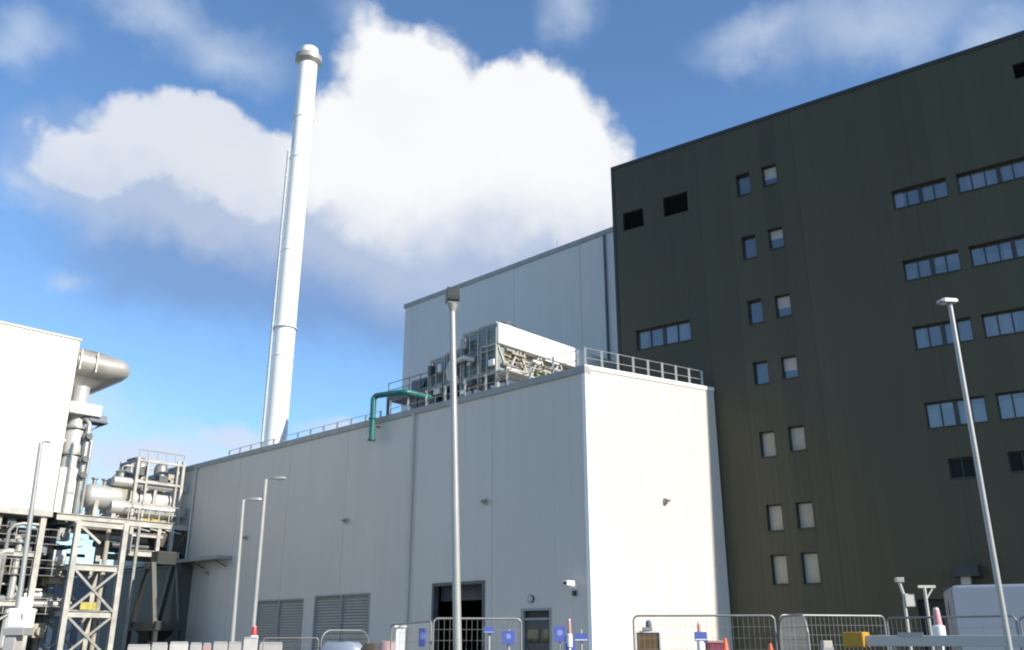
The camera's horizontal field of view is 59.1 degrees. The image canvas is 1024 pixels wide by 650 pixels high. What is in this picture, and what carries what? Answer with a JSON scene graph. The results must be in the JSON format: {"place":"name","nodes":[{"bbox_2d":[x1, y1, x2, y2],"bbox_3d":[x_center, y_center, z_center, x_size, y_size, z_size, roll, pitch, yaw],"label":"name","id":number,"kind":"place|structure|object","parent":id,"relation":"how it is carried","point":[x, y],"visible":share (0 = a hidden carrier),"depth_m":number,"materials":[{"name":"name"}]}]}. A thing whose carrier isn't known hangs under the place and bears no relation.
{"place":"outdoors","nodes":[
{"label":"outdoors","id":0,"kind":"place"},
{"bbox_2d":[44,573,107,649],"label":"distant shed","id":1,"kind":"structure","parent":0,"point":[73,637],"depth_m":99.29,"materials":[{"name":"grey metal"}]},
{"bbox_2d":[44,621,54,649],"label":"roller door","id":2,"kind":"structure","parent":1,"relation":"in","point":[49,635],"depth_m":102.34,"materials":[{"name":"blue paint"}]},
{"bbox_2d":[63,621,71,649],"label":"roller door","id":3,"kind":"structure","parent":1,"relation":"in","point":[69,625],"depth_m":99.01,"materials":[{"name":"blue paint"}]},
{"bbox_2d":[76,620,91,649],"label":"roller door","id":4,"kind":"structure","parent":1,"relation":"in","point":[79,637],"depth_m":96.81,"materials":[{"name":"blue paint"}]},
{"bbox_2d":[401,227,617,411],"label":"block","id":5,"kind":"structure","parent":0,"point":[565,294],"depth_m":71.76,"materials":[{"name":"grey metal"}]},
{"bbox_2d":[0,0,1023,564],"label":"sky","id":6,"kind":"structure","parent":0,"point":[144,144],"materials":[{"name":"blue"}]},
{"bbox_2d":[610,30,1023,649],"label":"office block","id":7,"kind":"structure","parent":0,"point":[788,278],"depth_m":48.06,"materials":[{"name":"black metal"}]},
{"bbox_2d":[636,321,690,350],"bbox_3d":[9.280,0.675,55.201,3.707,1.324,0.440,-13,-23,34],"label":"window","id":8,"kind":"structure","parent":7,"relation":"in","point":[678,332],"depth_m":55.31,"materials":[{"name":"blue glass"}]},
{"bbox_2d":[737,174,750,196],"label":"window","id":9,"kind":"structure","parent":7,"relation":"in","point":[743,182],"depth_m":54.89,"materials":[{"name":"blue glass"}]},
{"bbox_2d":[743,235,756,259],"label":"window","id":10,"kind":"structure","parent":7,"relation":"in","point":[749,244],"depth_m":53.53,"materials":[{"name":"blue glass"}]},
{"bbox_2d":[748,299,763,324],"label":"window","id":11,"kind":"structure","parent":7,"relation":"in","point":[755,307],"depth_m":52.18,"materials":[{"name":"blue glass"}]},
{"bbox_2d":[754,361,769,385],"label":"window","id":12,"kind":"structure","parent":7,"relation":"in","point":[761,368],"depth_m":50.99,"materials":[{"name":"blue glass"}]},
{"bbox_2d":[760,431,776,457],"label":"window","id":13,"kind":"structure","parent":7,"relation":"in","point":[767,438],"depth_m":49.64,"materials":[{"name":"grey glass"}]},
{"bbox_2d":[762,165,777,186],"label":"window","id":14,"kind":"structure","parent":7,"relation":"in","point":[769,173],"depth_m":54.00,"materials":[{"name":"blue glass"}]},
{"bbox_2d":[767,504,783,531],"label":"window","id":15,"kind":"structure","parent":7,"relation":"in","point":[774,511],"depth_m":48.33,"materials":[{"name":"grey glass"}]},
{"bbox_2d":[769,228,784,249],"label":"window","id":16,"kind":"structure","parent":7,"relation":"in","point":[776,236],"depth_m":52.66,"materials":[{"name":"blue glass"}]},
{"bbox_2d":[772,555,788,585],"bbox_3d":[14.053,12.832,47.308,0.902,1.553,0.440,-13,-23,34],"label":"window","id":17,"kind":"structure","parent":7,"relation":"in","point":[780,573],"depth_m":47.45,"materials":[{"name":"grey glass"}]},
{"bbox_2d":[776,294,791,318],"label":"window","id":18,"kind":"structure","parent":7,"relation":"in","point":[782,302],"depth_m":51.28,"materials":[{"name":"blue glass"}]},
{"bbox_2d":[782,356,798,379],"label":"window","id":19,"kind":"structure","parent":7,"relation":"in","point":[790,370],"depth_m":50.09,"materials":[{"name":"white glass"}]},
{"bbox_2d":[789,426,806,451],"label":"window","id":20,"kind":"structure","parent":7,"relation":"in","point":[797,437],"depth_m":48.77,"materials":[{"name":"grey glass"}]},
{"bbox_2d":[797,502,814,529],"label":"window","id":21,"kind":"structure","parent":7,"relation":"in","point":[805,511],"depth_m":47.42,"materials":[{"name":"grey glass"}]},
{"bbox_2d":[802,552,820,584],"bbox_3d":[15.378,12.502,46.406,0.927,1.607,0.440,-13,-23,34],"label":"window","id":22,"kind":"structure","parent":7,"relation":"in","point":[810,560],"depth_m":46.55,"materials":[{"name":"grey glass"}]},
{"bbox_2d":[892,179,948,209],"bbox_3d":[21.794,-6.945,48.261,2.780,1.149,0.440,-13,-23,34],"label":"window","id":23,"kind":"structure","parent":7,"relation":"in","point":[935,190],"depth_m":48.35,"materials":[{"name":"blue glass"}]},
{"bbox_2d":[903,250,961,281],"bbox_3d":[21.794,-3.039,46.901,2.780,1.172,0.440,-13,-23,34],"label":"window","id":24,"kind":"structure","parent":7,"relation":"in","point":[948,262],"depth_m":46.98,"materials":[{"name":"blue glass"}]},
{"bbox_2d":[919,599,951,649],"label":"entrance door","id":25,"kind":"structure","parent":7,"relation":"in","point":[940,603],"depth_m":42.79,"materials":[{"name":"metal"}]},
{"bbox_2d":[913,318,974,349],"bbox_3d":[21.794,0.474,45.678,2.780,1.246,0.440,-13,-23,34],"label":"window","id":26,"kind":"structure","parent":7,"relation":"in","point":[940,334],"depth_m":45.83,"materials":[{"name":"blue glass"}]},
{"bbox_2d":[925,396,988,428],"bbox_3d":[21.794,4.315,44.340,2.780,1.328,0.440,-13,-23,34],"label":"window","id":27,"kind":"structure","parent":7,"relation":"in","point":[945,413],"depth_m":44.49,"materials":[{"name":"blue glass"}]},
{"bbox_2d":[949,457,976,479],"bbox_3d":[21.689,6.910,43.517,1.175,1.022,0.440,-13,-23,34],"label":"window","id":28,"kind":"structure","parent":7,"relation":"in","point":[960,468],"depth_m":43.63,"materials":[{"name":"black glass"}]},
{"bbox_2d":[960,577,972,584],"bbox_3d":[20.995,11.798,41.658,0.440,0.400,0.737,-13,-23,34],"label":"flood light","id":29,"kind":"object","parent":7,"relation":"attached to","point":[966,580],"visible":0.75,"depth_m":41.37,"materials":[{"name":"metal"}]},
{"bbox_2d":[956,158,1023,193],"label":"window","id":30,"kind":"structure","parent":7,"relation":"in","point":[1013,170],"depth_m":46.47,"materials":[{"name":"blue glass"}]},
{"bbox_2d":[969,236,1023,267],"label":"window","id":31,"kind":"structure","parent":7,"relation":"in","point":[1009,249],"depth_m":45.31,"materials":[{"name":"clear glass"}]},
{"bbox_2d":[982,308,1023,338],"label":"window","id":32,"kind":"structure","parent":7,"relation":"in","point":[1007,322],"depth_m":44.26,"materials":[{"name":"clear glass"}]},
{"bbox_2d":[996,391,1023,420],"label":"window","id":33,"kind":"structure","parent":7,"relation":"in","point":[1010,405],"depth_m":43.13,"materials":[{"name":"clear glass"}]},
{"bbox_2d":[1008,451,1023,472],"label":"window","id":34,"kind":"structure","parent":7,"relation":"in","point":[1016,459],"depth_m":42.35,"materials":[{"name":"black glass"}]},
{"label":"ground","id":35,"kind":"structure","parent":0,"visible":0},
{"bbox_2d":[2,597,35,649],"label":"control kiosk","id":36,"kind":"object","parent":35,"relation":"on","point":[20,622],"visible":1,"depth_m":25.97,"materials":[{"name":"white paint"}]},
{"bbox_2d":[7,610,25,625],"bbox_3d":[-14.231,8.418,25.959,0.460,0.428,0.011,0,-19,0],"label":"door","id":37,"kind":"structure","parent":36,"relation":"in","point":[14,619],"depth_m":25.95,"materials":[{"name":"white paint"}]},
{"bbox_2d":[15,441,52,607],"bbox_3d":[-15.706,7.705,29.270,0.478,7.998,0.400,0,-19,0],"label":"lamp post","id":38,"kind":"object","parent":35,"relation":"on","point":[28,531],"visible":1,"depth_m":29.53,"materials":[{"name":"metal"}]},
{"bbox_2d":[0,515,84,649],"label":"pipework skid","id":39,"kind":"object","parent":35,"relation":"on","point":[12,535],"visible":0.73,"depth_m":59.80,"materials":[{"name":"beige paint"}]},
{"bbox_2d":[0,321,130,649],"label":"filter house","id":40,"kind":"structure","parent":35,"relation":"on","point":[42,373],"depth_m":61.00,"materials":[{"name":"beige metal"}]},
{"bbox_2d":[53,385,107,514],"bbox_3d":[-30.309,8.717,63.172,2.300,8.938,3.016,-17,-26,41],"label":"riser duct","id":41,"kind":"object","parent":40,"relation":"on","point":[78,436],"visible":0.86,"depth_m":62.78,"materials":[{"name":"metal"}]},
{"bbox_2d":[31,519,140,649],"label":"braced tower","id":42,"kind":"structure","parent":35,"relation":"on","point":[87,611],"depth_m":60.59,"materials":[{"name":"metal"}]},
{"bbox_2d":[32,503,189,561],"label":"pipe bridge","id":43,"kind":"structure","parent":42,"relation":"on","point":[162,536],"depth_m":64.44,"materials":[{"name":"metal"}]},
{"bbox_2d":[80,477,124,516],"bbox_3d":[-29.053,12.354,64.071,1.700,2.860,2.985,-17,-26,41],"label":"horizontal vessel","id":44,"kind":"object","parent":43,"relation":"on","point":[100,497],"visible":0.69,"depth_m":63.47,"materials":[{"name":"metal"}]},
{"bbox_2d":[99,469,132,518],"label":"cream unit","id":45,"kind":"object","parent":43,"relation":"on","point":[126,490],"visible":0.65,"depth_m":65.22,"materials":[{"name":"metal"}]},
{"bbox_2d":[114,457,144,477],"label":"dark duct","id":46,"kind":"object","parent":43,"relation":"on","point":[127,469],"visible":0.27,"depth_m":67.92,"materials":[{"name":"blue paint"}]},
{"bbox_2d":[106,449,186,522],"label":"framed skid","id":47,"kind":"object","parent":43,"relation":"on","point":[163,482],"visible":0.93,"depth_m":66.19,"materials":[{"name":"beige paint"}]},
{"bbox_2d":[127,644,149,649],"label":"hoarding panel","id":48,"kind":"object","parent":35,"relation":"on","point":[138,646],"visible":1,"depth_m":30.26,"materials":[{"name":"white plastic"}]},
{"bbox_2d":[151,642,167,649],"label":"hoarding panel","id":49,"kind":"object","parent":35,"relation":"on","point":[159,645],"visible":1,"depth_m":30.48,"materials":[{"name":"white plastic"}]},
{"bbox_2d":[169,641,187,649],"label":"hoarding panel","id":50,"kind":"object","parent":35,"relation":"on","point":[178,645],"visible":1,"depth_m":30.68,"materials":[{"name":"plastic"}]},
{"bbox_2d":[190,642,201,649],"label":"hoarding panel","id":51,"kind":"object","parent":35,"relation":"on","point":[195,645],"visible":1,"depth_m":30.84,"materials":[{"name":"white plastic"}]},
{"bbox_2d":[203,643,210,649],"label":"hoarding panel","id":52,"kind":"object","parent":35,"relation":"on","point":[206,646],"visible":1,"depth_m":30.94,"materials":[{"name":"pink plastic"}]},
{"bbox_2d":[213,641,227,649],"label":"hoarding panel","id":53,"kind":"object","parent":35,"relation":"on","point":[220,645],"visible":1,"depth_m":31.07,"materials":[{"name":"white plastic"}]},
{"bbox_2d":[228,641,240,649],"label":"hoarding panel","id":54,"kind":"object","parent":35,"relation":"on","point":[234,645],"visible":1,"depth_m":31.20,"materials":[{"name":"white plastic"}]},
{"bbox_2d":[229,497,261,642],"bbox_3d":[-12.305,11.931,41.385,0.929,7.986,0.400,0,-19,0],"label":"lamp post","id":55,"kind":"object","parent":35,"relation":"on","point":[235,596],"visible":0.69,"depth_m":41.52,"materials":[{"name":"metal"}]},
{"bbox_2d":[243,637,257,649],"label":"hoarding panel","id":56,"kind":"object","parent":35,"relation":"on","point":[250,643],"visible":1,"depth_m":31.35,"materials":[{"name":"plastic"}]},
{"bbox_2d":[249,626,257,636],"bbox_3d":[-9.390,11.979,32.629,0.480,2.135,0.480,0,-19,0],"label":"traffic cone","id":57,"kind":"object","parent":35,"relation":"on","point":[254,632],"visible":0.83,"depth_m":32.83,"materials":[{"name":"red plastic"}]},
{"bbox_2d":[250,476,285,634],"bbox_3d":[-9.756,9.986,35.763,1.014,7.961,0.400,0,-19,0],"label":"lamp post","id":58,"kind":"object","parent":35,"relation":"on","point":[258,565],"visible":0.79,"depth_m":36.03,"materials":[{"name":"metal"}]},
{"bbox_2d":[259,642,281,649],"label":"hoarding panel","id":59,"kind":"object","parent":35,"relation":"on","point":[275,645],"visible":1,"depth_m":31.50,"materials":[{"name":"white plastic"}]},
{"bbox_2d":[262,637,318,649],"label":"fence panel","id":60,"kind":"object","parent":35,"relation":"on","point":[289,638],"visible":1,"depth_m":30.34,"materials":[{"name":"grey metal"}]},
{"bbox_2d":[260,45,321,447],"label":"chimney","id":61,"kind":"object","parent":35,"relation":"on","point":[308,60],"visible":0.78,"depth_m":93.74,"materials":[{"name":"white metal"}]},
{"bbox_2d":[320,641,361,649],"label":"covered load","id":62,"kind":"object","parent":35,"relation":"on","point":[336,645],"visible":0.92,"depth_m":27.61,"materials":[{"name":"blue paint"}]},
{"bbox_2d":[320,630,368,647],"bbox_3d":[-5.579,11.156,30.008,2.045,1.966,0.628,17,-25,-39],"label":"fence panel","id":63,"kind":"object","parent":35,"relation":"on","point":[349,635],"visible":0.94,"depth_m":30.35,"materials":[{"name":"grey metal"}]},
{"bbox_2d":[360,643,379,649],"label":"covered load","id":64,"kind":"object","parent":35,"relation":"on","point":[369,646],"visible":0.58,"depth_m":25.89,"materials":[{"name":"brown fabric"}]},
{"bbox_2d":[378,640,394,649],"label":"covered load","id":65,"kind":"object","parent":35,"relation":"on","point":[384,645],"visible":0.68,"depth_m":24.53,"materials":[{"name":"pink plastic"}]},
{"bbox_2d":[395,625,406,649],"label":"gate post","id":66,"kind":"object","parent":35,"relation":"on","point":[399,639],"visible":0.84,"depth_m":21.03,"materials":[{"name":"white paint"}]},
{"bbox_2d":[390,620,431,649],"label":"fence panel","id":67,"kind":"object","parent":35,"relation":"on","point":[428,646],"visible":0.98,"depth_m":19.78,"materials":[{"name":"grey metal"}]},
{"bbox_2d":[419,628,426,646],"bbox_3d":[-1.823,6.413,18.555,0.170,0.360,0.064,-7,-20,19],"label":"notice board","id":68,"kind":"object","parent":67,"relation":"attached to","point":[422,637],"visible":0.84,"depth_m":18.52,"materials":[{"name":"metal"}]},
{"bbox_2d":[113,364,732,649],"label":"process hall","id":69,"kind":"structure","parent":35,"relation":"on","point":[578,474],"depth_m":47.74,"materials":[{"name":"grey metal"}]},
{"bbox_2d":[228,411,381,455],"bbox_3d":[-15.069,8.147,63.482,18.924,1.222,0.424,-17,-26,41],"label":"roof guardrail","id":70,"kind":"object","parent":69,"relation":"on","point":[350,419],"visible":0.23,"depth_m":63.52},
{"bbox_2d":[367,389,431,440],"bbox_3d":[-6.630,5.334,53.246,3.701,2.884,1.558,1,-19,-2],"label":"roof pipe","id":71,"kind":"object","parent":69,"relation":"attached to","point":[372,417],"visible":1,"depth_m":53.36,"materials":[{"name":"green metal"}]},
{"bbox_2d":[386,372,466,414],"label":"roof platform","id":72,"kind":"structure","parent":69,"relation":"on","point":[419,385],"depth_m":57.84,"materials":[{"name":"grey metal"}]},
{"bbox_2d":[389,350,578,414],"bbox_3d":[-2.014,3.483,49.603,15.024,1.222,0.424,-17,-26,41],"label":"roof guardrail","id":73,"kind":"object","parent":69,"relation":"on","point":[465,389],"visible":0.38,"depth_m":49.10,"materials":[{"name":"metal"}]},
{"bbox_2d":[427,321,616,404],"bbox_3d":[1.025,3.923,57.973,7.250,5.219,12.090,-17,-26,41],"label":"rooftop cooler","id":74,"kind":"object","parent":69,"relation":"on","point":[496,346],"visible":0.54,"depth_m":54.38,"materials":[{"name":"beige paint"}]},
{"bbox_2d":[525,620,549,649],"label":"personnel door","id":75,"kind":"structure","parent":69,"relation":"in","point":[537,636],"depth_m":41.86,"materials":[{"name":"metal"}]},
{"bbox_2d":[563,580,576,595],"bbox_3d":[2.618,11.810,40.567,0.260,0.640,0.796,-17,-26,41],"label":"security camera","id":76,"kind":"object","parent":69,"relation":"attached to","point":[569,583],"visible":1,"depth_m":40.56,"materials":[{"name":"white paint"}]},
{"bbox_2d":[584,347,702,384],"bbox_3d":[7.270,2.456,48.231,0.424,2.279,11.063,-17,-26,41],"label":"roof guardrail","id":77,"kind":"object","parent":69,"relation":"on","point":[648,369],"visible":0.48,"depth_m":48.13,"materials":[{"name":"metal"}]},
{"bbox_2d":[445,287,461,649],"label":"lamp post","id":78,"kind":"object","parent":35,"relation":"on","point":[452,296],"visible":1,"depth_m":16.34,"materials":[{"name":"metal"}]},
{"bbox_2d":[432,617,521,649],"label":"fence panel","id":79,"kind":"object","parent":35,"relation":"on","point":[466,619],"visible":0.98,"depth_m":17.60,"materials":[{"name":"grey metal"}]},
{"bbox_2d":[487,633,490,649],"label":"sign post","id":80,"kind":"object","parent":35,"relation":"on","point":[488,641],"visible":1,"depth_m":17.30,"materials":[{"name":"metal"}]},
{"bbox_2d":[484,627,493,632],"bbox_3d":[-0.442,5.857,17.349,0.200,0.120,0.068,0,-19,0],"label":"notice board","id":81,"kind":"object","parent":80,"relation":"attached to","point":[488,629],"visible":1,"depth_m":17.32,"materials":[{"name":"blue paint"}]},
{"bbox_2d":[567,618,571,649],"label":"marker pole","id":82,"kind":"object","parent":35,"relation":"on","point":[569,639],"visible":1,"depth_m":20.71,"materials":[{"name":"white paint"}]},
{"bbox_2d":[564,643,575,649],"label":"notice board","id":83,"kind":"object","parent":82,"relation":"attached to","point":[573,647],"visible":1,"depth_m":20.67,"materials":[{"name":"metal"}]},
{"bbox_2d":[580,629,582,649],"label":"sign post","id":84,"kind":"object","parent":35,"relation":"on","point":[581,646],"visible":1,"depth_m":20.72,"materials":[{"name":"metal"}]},
{"bbox_2d":[574,633,587,640],"bbox_3d":[1.586,7.173,20.754,0.300,0.170,0.068,0,-19,0],"label":"notice board","id":85,"kind":"object","parent":84,"relation":"attached to","point":[581,636],"visible":1,"depth_m":20.73,"materials":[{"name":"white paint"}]},
{"bbox_2d":[635,631,661,649],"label":"plywood board","id":86,"kind":"object","parent":35,"relation":"on","point":[652,641],"visible":0.93,"depth_m":19.62,"materials":[{"name":"wood"}]},
{"bbox_2d":[642,620,652,630],"bbox_3d":[2.954,6.559,19.735,0.220,0.220,0.136,0,-19,0],"label":"site lamp","id":87,"kind":"object","parent":86,"relation":"on","point":[648,627],"visible":1,"depth_m":19.68,"materials":[{"name":"metal"}]},
{"bbox_2d":[697,622,703,649],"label":"marker pole","id":88,"kind":"object","parent":35,"relation":"on","point":[699,645],"visible":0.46,"depth_m":18.47,"materials":[{"name":"white paint"}]},
{"bbox_2d":[632,614,777,649],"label":"fence panel","id":89,"kind":"object","parent":35,"relation":"on","point":[739,615],"visible":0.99,"depth_m":17.75,"materials":[{"name":"grey metal"}]},
{"bbox_2d":[694,632,706,640],"bbox_3d":[3.658,6.048,17.546,0.240,0.170,0.068,0,-19,0],"label":"notice board","id":90,"kind":"object","parent":89,"relation":"attached to","point":[700,636],"visible":1,"depth_m":17.52,"materials":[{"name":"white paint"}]},
{"bbox_2d":[704,640,722,649],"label":"maroon crate","id":91,"kind":"object","parent":35,"relation":"on","point":[711,644],"visible":0.84,"depth_m":18.45,"materials":[{"name":"plastic"}]},
{"bbox_2d":[779,613,810,649],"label":"fence panel","id":92,"kind":"object","parent":35,"relation":"on","point":[797,615],"visible":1,"depth_m":16.40,"materials":[{"name":"grey metal"}]},
{"bbox_2d":[820,641,833,649],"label":"cream bollard","id":93,"kind":"object","parent":35,"relation":"on","point":[826,645],"visible":1,"depth_m":17.38,"materials":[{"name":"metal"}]},
{"bbox_2d":[779,614,888,649],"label":"fence panel","id":94,"kind":"object","parent":35,"relation":"on","point":[845,616],"visible":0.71,"depth_m":18.73,"materials":[{"name":"grey metal"}]},
{"bbox_2d":[894,577,915,649],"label":"bent post","id":95,"kind":"object","parent":35,"relation":"on","point":[908,600],"visible":0.99,"depth_m":29.09,"materials":[{"name":"metal"}]},
{"bbox_2d":[917,585,935,649],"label":"hooked frame","id":96,"kind":"object","parent":35,"relation":"on","point":[924,587],"visible":0.82,"depth_m":28.89,"materials":[{"name":"metal"}]},
{"bbox_2d":[842,632,1023,649],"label":"swing barrier","id":97,"kind":"object","parent":35,"relation":"on","point":[866,639],"visible":0.98,"depth_m":14.23,"materials":[{"name":"grey metal"}]},
{"bbox_2d":[932,607,945,649],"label":"traffic cone","id":98,"kind":"object","parent":35,"relation":"on","point":[938,627],"visible":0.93,"depth_m":17.71,"materials":[{"name":"white paint"}]},
{"bbox_2d":[886,615,1021,649],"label":"fence panel","id":99,"kind":"object","parent":35,"relation":"on","point":[955,617],"visible":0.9,"depth_m":17.78,"materials":[{"name":"grey metal"}]},
{"bbox_2d":[936,298,1012,649],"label":"lamp post","id":100,"kind":"object","parent":35,"relation":"on","point":[949,302],"visible":1,"depth_m":11.42,"materials":[{"name":"metal"}]},
{"bbox_2d":[944,584,1023,649],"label":"panel van","id":101,"kind":"object","parent":35,"relation":"on","point":[965,600],"visible":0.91,"depth_m":19.70,"materials":[{"name":"blue paint"}]},
{"bbox_2d":[1019,616,1023,647],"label":"fence panel","id":102,"kind":"object","parent":35,"relation":"on","point":[1020,624],"visible":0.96,"depth_m":16.88,"materials":[{"name":"grey metal"}]},
{"bbox_3d":[-0.066,6.730,17.098,0.500,1.835,0.400,0,-19,0],"label":"sign post","id":103,"kind":"object","parent":35,"relation":"on","visible":0},
{"bbox_2d":[502,631,514,643],"bbox_3d":[-0.065,5.984,17.313,0.240,0.240,0.064,0,-19,0],"label":"notice board","id":104,"kind":"object","parent":103,"relation":"attached to","point":[508,637],"visible":1,"depth_m":17.28,"materials":[{"name":"metal"}]},
{"bbox_3d":[1.100,7.920,20.572,0.500,1.872,0.400,0,-19,0],"label":"sign post","id":105,"kind":"object","parent":35,"relation":"on","visible":0},
{"bbox_2d":[554,626,565,641],"bbox_3d":[1.099,7.113,20.808,0.270,0.340,0.064,0,-19,0],"label":"notice board","id":106,"kind":"object","parent":105,"relation":"attached to","point":[559,633],"visible":1,"depth_m":20.78,"materials":[{"name":"metal"}]},
{"label":"pavement","id":107,"kind":"structure","parent":0,"visible":0},
{"bbox_2d":[98,565,193,649],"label":"dark annex","id":108,"kind":"object","parent":107,"relation":"on","point":[144,613],"visible":0.38,"depth_m":65.90,"materials":[{"name":"grey metal"}]},
{"bbox_2d":[125,551,184,649],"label":"feed hopper","id":109,"kind":"object","parent":107,"relation":"on","point":[155,629],"visible":0.94,"depth_m":61.04,"materials":[{"name":"metal"}]},
{"bbox_3d":[4.409,7.617,18.330,0.600,0.970,0.600,0,-19,0],"label":"concrete block","id":110,"kind":"object","parent":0,"visible":0},
{"bbox_2d":[722,638,728,648],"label":"traffic cone","id":111,"kind":"object","parent":110,"relation":"on","point":[725,646],"visible":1,"depth_m":18.64,"materials":[{"name":"orange plastic"}]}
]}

